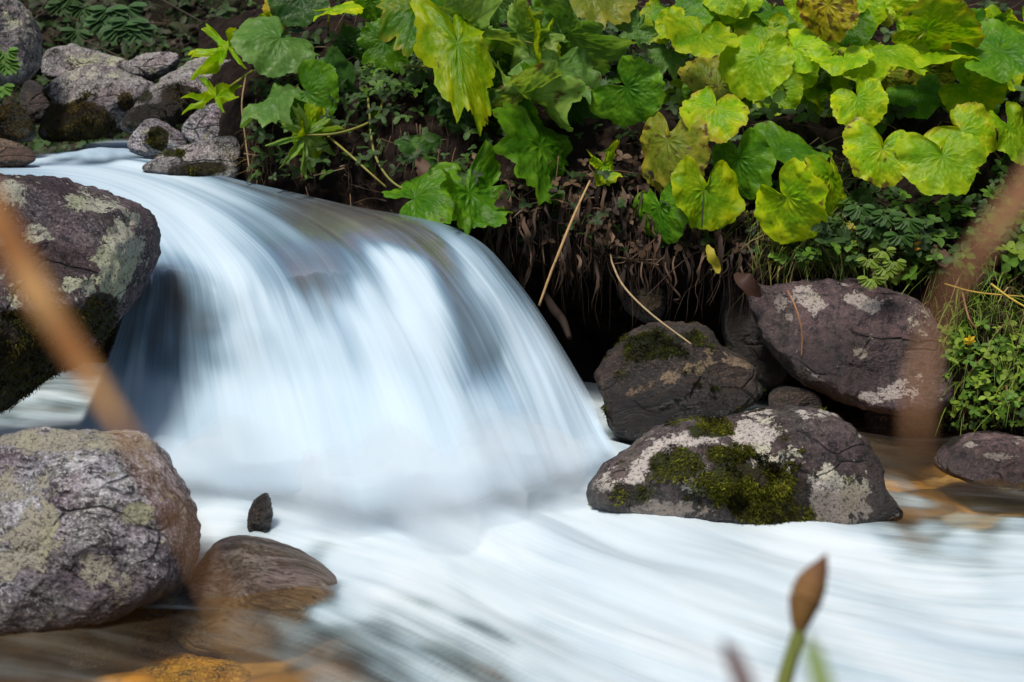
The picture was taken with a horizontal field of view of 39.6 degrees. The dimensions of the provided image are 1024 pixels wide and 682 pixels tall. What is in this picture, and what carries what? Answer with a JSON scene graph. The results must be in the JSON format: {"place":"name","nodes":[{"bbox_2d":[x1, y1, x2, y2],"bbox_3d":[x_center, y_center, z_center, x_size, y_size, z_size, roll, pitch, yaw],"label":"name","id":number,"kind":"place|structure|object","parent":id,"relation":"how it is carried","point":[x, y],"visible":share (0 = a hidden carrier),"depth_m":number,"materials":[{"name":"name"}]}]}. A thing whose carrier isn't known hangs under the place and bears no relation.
{"place":"outdoors","nodes":[
{"label":"outdoors","id":0,"kind":"place"},
{"bbox_2d":[12,0,264,383],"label":"ground","id":1,"kind":"structure","parent":0,"point":[102,356],"depth_m":10.23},
{"bbox_2d":[0,45,20,97],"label":"woodland herb","id":2,"kind":"object","parent":1,"relation":"on","point":[9,65],"visible":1,"depth_m":6.18,"materials":[{"name":"green plant"}]},
{"bbox_2d":[0,101,38,143],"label":"stone","id":3,"kind":"object","parent":1,"relation":"on","point":[17,124],"visible":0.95,"depth_m":6.69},
{"bbox_2d":[0,0,42,85],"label":"boulder","id":4,"kind":"object","parent":1,"relation":"on","point":[20,29],"visible":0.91,"depth_m":6.77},
{"bbox_2d":[20,80,49,123],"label":"stone","id":5,"kind":"object","parent":1,"relation":"on","point":[34,102],"visible":0.77,"depth_m":7.54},
{"bbox_2d":[44,0,92,45],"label":"woodland herb","id":6,"kind":"object","parent":1,"relation":"on","point":[67,8],"visible":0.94,"depth_m":8.97,"materials":[{"name":"green plant"}]},
{"bbox_2d":[41,44,128,79],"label":"stone","id":7,"kind":"object","parent":1,"relation":"on","point":[57,61],"visible":0.56,"depth_m":8.14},
{"bbox_2d":[83,2,156,45],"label":"woodland herb","id":8,"kind":"object","parent":1,"relation":"on","point":[118,23],"visible":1,"depth_m":8.48,"materials":[{"name":"green plant"}]},
{"bbox_2d":[0,0,263,154],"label":"undergrowth","id":9,"kind":"object","parent":1,"relation":"on","point":[40,146],"visible":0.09,"depth_m":9.83,"materials":[{"name":"green plant"}]},
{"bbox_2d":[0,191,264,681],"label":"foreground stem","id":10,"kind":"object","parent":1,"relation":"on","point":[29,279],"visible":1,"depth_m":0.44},
{"bbox_2d":[124,51,179,80],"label":"stone","id":11,"kind":"object","parent":1,"relation":"on","point":[150,66],"visible":0.93,"depth_m":7.95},
{"bbox_2d":[722,638,753,681],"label":"grass blade","id":12,"kind":"object","parent":1,"relation":"on","point":[738,669],"depth_m":0.61,"materials":[{"name":"brown plant"}]},
{"bbox_2d":[776,553,827,681],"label":"bud stalk","id":13,"kind":"object","parent":1,"relation":"on","point":[808,588],"visible":1,"depth_m":1.14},
{"bbox_2d":[805,631,831,681],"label":"grass blade","id":14,"kind":"object","parent":1,"relation":"on","point":[818,670],"depth_m":0.63,"materials":[{"name":"green plant"}]},
{"bbox_2d":[911,170,1023,475],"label":"foreground stem","id":15,"kind":"object","parent":1,"relation":"on","point":[1006,217],"visible":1,"depth_m":0.38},
{"bbox_2d":[0,141,611,510],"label":"waterfall water","id":16,"kind":"structure","parent":0,"point":[280,340],"depth_m":4.83,"materials":[{"name":"liquid"}]},
{"bbox_2d":[0,138,35,167],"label":"stone","id":17,"kind":"object","parent":16,"relation":"on","point":[13,154],"visible":0.95,"depth_m":6.25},
{"bbox_2d":[37,64,154,143],"bbox_3d":[-2.108,-1.191,7.171,0.613,0.401,0.447,0,12,0],"label":"boulder","id":18,"kind":"object","parent":16,"relation":"on","point":[93,102],"visible":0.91,"depth_m":7.08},
{"bbox_2d":[53,147,138,159],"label":"splash water","id":19,"kind":"structure","parent":16,"relation":"on","point":[97,153],"depth_m":6.59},
{"bbox_2d":[127,118,189,156],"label":"stone","id":20,"kind":"object","parent":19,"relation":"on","point":[152,137],"visible":0.9,"depth_m":6.68,"materials":[{"name":"stone"}]},
{"bbox_2d":[142,136,240,178],"bbox_3d":[-1.418,-0.797,6.285,0.441,0.216,0.239,0,12,0],"label":"stone","id":21,"kind":"object","parent":16,"relation":"on","point":[219,155],"visible":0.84,"depth_m":6.22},
{"bbox_2d":[0,363,1023,681],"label":"stream water","id":22,"kind":"structure","parent":0,"point":[556,577],"depth_m":3.71,"materials":[{"name":"liquid"}]},
{"bbox_2d":[0,173,160,414],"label":"boulder","id":23,"kind":"object","parent":22,"relation":"on","point":[97,251],"visible":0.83,"depth_m":4.38,"materials":[{"name":"stone"}]},
{"bbox_2d":[0,426,200,637],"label":"boulder","id":24,"kind":"object","parent":22,"relation":"in","point":[91,535],"visible":0.95,"depth_m":3.42,"materials":[{"name":"stone"}]},
{"bbox_2d":[247,493,272,532],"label":"stone","id":25,"kind":"object","parent":22,"relation":"on","point":[260,515],"visible":0.95,"depth_m":4.06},
{"bbox_2d":[594,320,765,443],"bbox_3d":[0.613,0.140,5.171,0.638,0.415,0.493,0,12,0],"label":"boulder","id":26,"kind":"object","parent":22,"relation":"on","point":[648,376],"visible":0.93,"depth_m":5.02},
{"bbox_2d":[586,404,902,525],"bbox_3d":[0.697,0.404,4.349,0.948,0.374,0.479,0,12,0],"label":"boulder","id":27,"kind":"object","parent":22,"relation":"in","point":[770,465],"visible":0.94,"depth_m":4.21,"materials":[{"name":"stone"}]},
{"bbox_2d":[768,386,821,407],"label":"stone","id":28,"kind":"object","parent":22,"relation":"on","point":[788,395],"visible":0.65,"depth_m":5.07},
{"bbox_2d":[0,406,1023,681],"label":"streambed","id":29,"kind":"structure","parent":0,"point":[316,652],"depth_m":3.68,"materials":[{"name":"stone"}]},
{"bbox_2d":[65,638,113,669],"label":"submerged rock","id":30,"kind":"object","parent":29,"relation":"on","point":[88,653],"visible":1,"depth_m":3.54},
{"bbox_2d":[134,587,187,659],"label":"submerged rock","id":31,"kind":"object","parent":29,"relation":"on","point":[154,638],"visible":0.28,"depth_m":3.66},
{"bbox_2d":[134,651,250,681],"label":"submerged rock","id":32,"kind":"object","parent":29,"relation":"on","point":[188,666],"visible":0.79,"depth_m":3.49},
{"bbox_2d":[170,535,337,656],"bbox_3d":[-0.659,0.660,3.711,0.425,0.224,0.420,0,12,0],"label":"submerged rock","id":33,"kind":"object","parent":29,"relation":"on","point":[272,592],"visible":0.94,"depth_m":3.62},
{"bbox_2d":[861,409,933,444],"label":"stone","id":34,"kind":"object","parent":29,"relation":"on","point":[887,424],"visible":0.52,"depth_m":5.25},
{"bbox_2d":[934,430,1023,497],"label":"boulder","id":35,"kind":"object","parent":29,"relation":"on","point":[991,460],"visible":1,"depth_m":4.69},
{"bbox_2d":[198,0,1023,444],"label":"bank","id":36,"kind":"structure","parent":0,"point":[588,344],"depth_m":5.86,"materials":[{"name":"soil"}]},
{"bbox_2d":[120,57,230,133],"bbox_3d":[-1.637,-1.226,7.092,0.698,0.377,0.391,-8,15,-34],"label":"boulder","id":37,"kind":"object","parent":36,"relation":"on","point":[163,100],"visible":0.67,"depth_m":6.94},
{"bbox_2d":[181,103,221,142],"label":"stone","id":38,"kind":"object","parent":36,"relation":"on","point":[200,124],"visible":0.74,"depth_m":6.64,"materials":[{"name":"stone"}]},
{"bbox_2d":[188,23,246,80],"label":"butterbur leaf","id":39,"kind":"object","parent":36,"relation":"on","point":[213,61],"visible":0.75,"depth_m":6.30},
{"bbox_2d":[182,70,253,113],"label":"butterbur leaf","id":40,"kind":"object","parent":36,"relation":"on","point":[221,93],"visible":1,"depth_m":6.19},
{"bbox_2d":[240,83,309,127],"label":"butterbur leaf","id":41,"kind":"object","parent":36,"relation":"on","point":[275,106],"visible":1,"depth_m":5.99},
{"bbox_2d":[267,0,329,26],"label":"butterbur leaf","id":42,"kind":"object","parent":36,"relation":"on","point":[289,13],"visible":0.95,"depth_m":6.48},
{"bbox_2d":[281,58,339,126],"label":"butterbur leaf","id":43,"kind":"object","parent":36,"relation":"on","point":[318,80],"visible":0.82,"depth_m":5.99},
{"bbox_2d":[293,102,331,158],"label":"butterbur leaf","id":44,"kind":"object","parent":36,"relation":"on","point":[313,113],"visible":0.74,"depth_m":5.87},
{"bbox_2d":[265,100,383,178],"bbox_3d":[-0.743,-0.844,5.853,0.562,0.336,0.160,-9,15,-38],"label":"plant","id":45,"kind":"object","parent":36,"relation":"on","point":[311,139],"visible":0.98,"depth_m":5.79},
{"bbox_2d":[296,45,358,93],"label":"butterbur leaf","id":46,"kind":"object","parent":36,"relation":"on","point":[338,61],"visible":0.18,"depth_m":6.03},
{"bbox_2d":[312,1,363,35],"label":"butterbur leaf","id":47,"kind":"object","parent":36,"relation":"on","point":[350,7],"visible":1,"depth_m":6.30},
{"bbox_2d":[331,21,364,60],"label":"butterbur leaf","id":48,"kind":"object","parent":36,"relation":"on","point":[350,34],"visible":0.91,"depth_m":6.30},
{"bbox_2d":[354,0,382,21],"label":"butterbur leaf","id":49,"kind":"object","parent":36,"relation":"on","point":[372,12],"visible":0.83,"depth_m":6.31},
{"bbox_2d":[357,18,408,73],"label":"butterbur leaf","id":50,"kind":"object","parent":36,"relation":"on","point":[378,53],"visible":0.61,"depth_m":6.01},
{"bbox_2d":[376,0,446,61],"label":"butterbur leaf","id":51,"kind":"object","parent":36,"relation":"on","point":[398,17],"visible":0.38,"depth_m":5.76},
{"bbox_2d":[394,127,443,167],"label":"butterbur leaf","id":52,"kind":"object","parent":36,"relation":"on","point":[425,146],"visible":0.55,"depth_m":5.65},
{"bbox_2d":[382,162,466,223],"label":"butterbur leaf","id":53,"kind":"object","parent":36,"relation":"on","point":[429,201],"visible":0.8,"depth_m":5.44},
{"bbox_2d":[399,0,494,135],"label":"butterbur leaf","id":54,"kind":"object","parent":36,"relation":"on","point":[454,54],"visible":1,"depth_m":5.49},
{"bbox_2d":[423,79,499,133],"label":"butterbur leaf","id":55,"kind":"object","parent":36,"relation":"on","point":[468,115],"visible":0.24,"depth_m":5.79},
{"bbox_2d":[439,140,512,234],"bbox_3d":[-0.132,-0.579,5.403,0.278,0.367,0.498,0,12,0],"label":"butterbur leaf","id":56,"kind":"object","parent":36,"relation":"on","point":[474,207],"visible":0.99,"depth_m":5.34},
{"bbox_2d":[444,0,523,51],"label":"butterbur leaf","id":57,"kind":"object","parent":36,"relation":"on","point":[478,13],"visible":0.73,"depth_m":5.53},
{"bbox_2d":[489,47,511,83],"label":"butterbur leaf","id":58,"kind":"object","parent":36,"relation":"on","point":[504,60],"visible":0.27,"depth_m":5.80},
{"bbox_2d":[253,118,771,329],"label":"hanging roots","id":59,"kind":"object","parent":36,"relation":"hanging from","point":[568,248],"visible":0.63,"depth_m":5.41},
{"bbox_2d":[488,61,541,134],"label":"butterbur leaf","id":60,"kind":"object","parent":36,"relation":"on","point":[529,107],"visible":0.12,"depth_m":5.55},
{"bbox_2d":[495,0,564,76],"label":"butterbur leaf","id":61,"kind":"object","parent":36,"relation":"on","point":[519,22],"visible":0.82,"depth_m":5.63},
{"bbox_2d":[492,102,572,212],"bbox_3d":[0.117,-0.712,5.488,0.224,0.422,0.561,6,14,28],"label":"butterbur leaf","id":62,"kind":"object","parent":36,"relation":"on","point":[529,146],"visible":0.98,"depth_m":5.38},
{"bbox_2d":[487,56,584,131],"bbox_3d":[0.057,-0.967,5.549,0.337,0.290,0.482,-4,13,-17],"label":"butterbur leaf","id":63,"kind":"object","parent":36,"relation":"on","point":[546,81],"visible":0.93,"depth_m":5.42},
{"bbox_2d":[525,8,560,64],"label":"butterbur leaf","id":64,"kind":"object","parent":36,"relation":"on","point":[537,49],"visible":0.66,"depth_m":5.49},
{"bbox_2d":[508,47,601,104],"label":"butterbur leaf","id":65,"kind":"object","parent":36,"relation":"on","point":[576,62],"visible":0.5,"depth_m":5.63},
{"bbox_2d":[540,288,571,339],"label":"branch","id":66,"kind":"object","parent":36,"relation":"attached to","point":[556,312],"visible":0.91,"depth_m":5.32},
{"bbox_2d":[567,96,592,125],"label":"butterbur leaf","id":67,"kind":"object","parent":36,"relation":"on","point":[579,111],"visible":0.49,"depth_m":5.75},
{"bbox_2d":[569,0,637,29],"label":"butterbur leaf","id":68,"kind":"object","parent":36,"relation":"on","point":[614,12],"visible":0.81,"depth_m":5.87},
{"bbox_2d":[587,140,622,185],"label":"butterbur leaf","id":69,"kind":"object","parent":36,"relation":"on","point":[597,163],"visible":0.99,"depth_m":5.44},
{"bbox_2d":[222,127,1023,435],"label":"grass","id":70,"kind":"structure","parent":36,"relation":"on","point":[849,268],"depth_m":5.07,"materials":[{"name":"green plant"}]},
{"bbox_2d":[587,55,665,127],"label":"butterbur leaf","id":71,"kind":"object","parent":36,"relation":"on","point":[640,96],"visible":0.98,"depth_m":5.49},
{"bbox_2d":[244,0,1023,430],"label":"ground cover","id":72,"kind":"object","parent":36,"relation":"on","point":[932,234],"visible":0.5,"depth_m":5.39,"materials":[{"name":"green plant"}]},
{"bbox_2d":[230,16,316,77],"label":"butterbur leaf","id":73,"kind":"object","parent":72,"relation":"on","point":[262,45],"visible":1,"depth_m":6.15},
{"bbox_2d":[540,0,636,75],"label":"butterbur leaf","id":74,"kind":"object","parent":72,"relation":"on","point":[603,51],"visible":0.72,"depth_m":5.71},
{"bbox_2d":[662,13,738,59],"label":"butterbur leaf","id":75,"kind":"object","parent":72,"relation":"on","point":[687,34],"visible":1,"depth_m":5.66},
{"bbox_2d":[733,12,788,50],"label":"butterbur leaf","id":76,"kind":"object","parent":72,"relation":"on","point":[757,27],"visible":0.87,"depth_m":5.96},
{"bbox_2d":[988,101,1023,165],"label":"butterbur leaf","id":77,"kind":"object","parent":72,"relation":"on","point":[1010,142],"visible":1,"depth_m":5.39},
{"bbox_2d":[244,0,1023,279],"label":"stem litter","id":78,"kind":"object","parent":36,"relation":"on","point":[634,260],"visible":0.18,"depth_m":5.59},
{"bbox_2d":[615,5,657,54],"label":"butterbur leaf","id":79,"kind":"object","parent":36,"relation":"on","point":[637,30],"visible":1,"depth_m":5.89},
{"bbox_2d":[616,274,666,322],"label":"stone","id":80,"kind":"object","parent":36,"relation":"on","point":[657,311],"visible":0.55,"depth_m":5.55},
{"bbox_2d":[632,183,688,243],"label":"butterbur leaf","id":81,"kind":"object","parent":36,"relation":"on","point":[671,221],"visible":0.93,"depth_m":5.34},
{"bbox_2d":[648,43,688,80],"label":"butterbur leaf","id":82,"kind":"object","parent":36,"relation":"on","point":[663,57],"visible":0.99,"depth_m":5.99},
{"bbox_2d":[655,6,684,49],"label":"butterbur leaf","id":83,"kind":"object","parent":36,"relation":"on","point":[660,28],"visible":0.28,"depth_m":5.96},
{"bbox_2d":[640,111,710,194],"bbox_3d":[0.600,-0.720,5.466,0.202,0.321,0.352,-4,13,-17],"label":"butterbur leaf","id":84,"kind":"object","parent":36,"relation":"on","point":[665,150],"visible":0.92,"depth_m":5.40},
{"bbox_2d":[651,0,714,28],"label":"butterbur leaf","id":85,"kind":"object","parent":36,"relation":"on","point":[702,12],"visible":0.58,"depth_m":5.99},
{"bbox_2d":[670,155,745,230],"bbox_3d":[0.687,-0.565,5.329,0.315,0.278,0.266,-5,13,-23],"label":"butterbur leaf","id":86,"kind":"object","parent":36,"relation":"on","point":[724,203],"visible":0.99,"depth_m":5.25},
{"bbox_2d":[678,54,740,102],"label":"butterbur leaf","id":87,"kind":"object","parent":36,"relation":"on","point":[697,74],"visible":0.65,"depth_m":5.91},
{"bbox_2d":[679,86,749,143],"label":"butterbur leaf","id":88,"kind":"object","parent":36,"relation":"on","point":[725,117],"visible":0.98,"depth_m":5.38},
{"bbox_2d":[702,0,746,31],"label":"butterbur leaf","id":89,"kind":"object","parent":36,"relation":"on","point":[733,8],"visible":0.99,"depth_m":5.93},
{"bbox_2d":[712,127,776,199],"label":"butterbur leaf","id":90,"kind":"object","parent":36,"relation":"on","point":[750,160],"visible":0.87,"depth_m":5.37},
{"bbox_2d":[720,282,788,386],"bbox_3d":[0.945,-0.026,5.507,0.264,0.389,0.242,0,12,0],"label":"stone","id":91,"kind":"object","parent":36,"relation":"on","point":[744,340],"visible":0.55,"depth_m":5.44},
{"bbox_2d":[717,33,794,100],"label":"butterbur leaf","id":92,"kind":"object","parent":36,"relation":"on","point":[747,70],"visible":1,"depth_m":5.60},
{"bbox_2d":[750,0,794,26],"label":"butterbur leaf","id":93,"kind":"object","parent":36,"relation":"on","point":[765,11],"visible":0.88,"depth_m":5.99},
{"bbox_2d":[752,72,803,115],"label":"butterbur leaf","id":94,"kind":"object","parent":36,"relation":"on","point":[793,84],"visible":0.52,"depth_m":6.00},
{"bbox_2d":[754,158,828,243],"bbox_3d":[0.996,-0.524,5.242,0.202,0.322,0.476,-2,12,-11],"label":"butterbur leaf","id":95,"kind":"object","parent":36,"relation":"on","point":[796,209],"visible":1,"depth_m":5.14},
{"bbox_2d":[753,121,829,163],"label":"butterbur leaf","id":96,"kind":"object","parent":36,"relation":"on","point":[784,145],"visible":0.7,"depth_m":5.48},
{"bbox_2d":[788,27,837,72],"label":"butterbur leaf","id":97,"kind":"object","parent":36,"relation":"on","point":[806,42],"visible":0.66,"depth_m":5.62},
{"bbox_2d":[805,151,846,216],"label":"butterbur leaf","id":98,"kind":"object","parent":36,"relation":"on","point":[824,170],"visible":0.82,"depth_m":5.25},
{"bbox_2d":[796,0,858,41],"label":"butterbur leaf","id":99,"kind":"object","parent":36,"relation":"on","point":[828,20],"visible":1,"depth_m":5.56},
{"bbox_2d":[811,65,848,101],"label":"butterbur leaf","id":100,"kind":"object","parent":36,"relation":"on","point":[838,82],"visible":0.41,"depth_m":6.07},
{"bbox_2d":[809,45,875,77],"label":"butterbur leaf","id":101,"kind":"object","parent":36,"relation":"on","point":[835,65],"visible":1,"depth_m":5.52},
{"bbox_2d":[746,278,953,415],"bbox_3d":[1.216,0.016,5.194,0.726,0.483,0.499,0,12,0],"label":"boulder","id":102,"kind":"object","parent":36,"relation":"on","point":[862,349],"visible":0.94,"depth_m":5.05,"materials":[{"name":"stone"}]},
{"bbox_2d":[733,272,761,297],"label":"dead leaf","id":103,"kind":"object","parent":102,"relation":"on","point":[747,283],"visible":1,"depth_m":5.06,"materials":[{"name":"brown plant"}]},
{"bbox_2d":[839,8,875,45],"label":"butterbur leaf","id":104,"kind":"object","parent":36,"relation":"on","point":[862,32],"visible":0.35,"depth_m":5.97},
{"bbox_2d":[830,73,888,125],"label":"butterbur leaf","id":105,"kind":"object","parent":36,"relation":"on","point":[869,101],"visible":0.96,"depth_m":5.44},
{"bbox_2d":[842,117,907,187],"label":"butterbur leaf","id":106,"kind":"object","parent":36,"relation":"on","point":[870,155],"visible":1,"depth_m":5.24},
{"bbox_2d":[856,247,905,290],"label":"woodland herb","id":107,"kind":"object","parent":36,"relation":"on","point":[887,268],"visible":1,"depth_m":4.99,"materials":[{"name":"green plant"}]},
{"bbox_2d":[837,42,929,78],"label":"butterbur leaf","id":108,"kind":"object","parent":36,"relation":"on","point":[888,59],"visible":0.84,"depth_m":5.55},
{"bbox_2d":[843,204,925,247],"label":"woodland herb","id":109,"kind":"object","parent":36,"relation":"on","point":[896,220],"visible":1,"depth_m":5.10,"materials":[{"name":"green plant"}]},
{"bbox_2d":[886,74,941,118],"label":"butterbur leaf","id":110,"kind":"object","parent":36,"relation":"on","point":[925,99],"visible":0.98,"depth_m":5.79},
{"bbox_2d":[907,60,955,89],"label":"butterbur leaf","id":111,"kind":"object","parent":36,"relation":"on","point":[944,73],"visible":0.27,"depth_m":5.89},
{"bbox_2d":[895,43,979,68],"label":"butterbur leaf","id":112,"kind":"object","parent":36,"relation":"on","point":[927,57],"visible":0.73,"depth_m":5.55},
{"bbox_2d":[891,0,985,49],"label":"butterbur leaf","id":113,"kind":"object","parent":36,"relation":"on","point":[942,24],"visible":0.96,"depth_m":5.54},
{"bbox_2d":[893,131,986,195],"bbox_3d":[1.621,-0.665,5.263,0.272,0.229,0.388,11,16,42],"label":"butterbur leaf","id":114,"kind":"object","parent":36,"relation":"on","point":[955,162],"visible":1,"depth_m":5.19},
{"bbox_2d":[924,102,996,157],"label":"butterbur leaf","id":115,"kind":"object","parent":36,"relation":"on","point":[971,118],"visible":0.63,"depth_m":5.45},
{"bbox_2d":[938,53,1007,111],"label":"butterbur leaf","id":116,"kind":"object","parent":36,"relation":"on","point":[987,92],"visible":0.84,"depth_m":5.60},
{"bbox_2d":[951,18,1023,83],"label":"butterbur leaf","id":117,"kind":"object","parent":36,"relation":"on","point":[1001,57],"visible":0.94,"depth_m":5.49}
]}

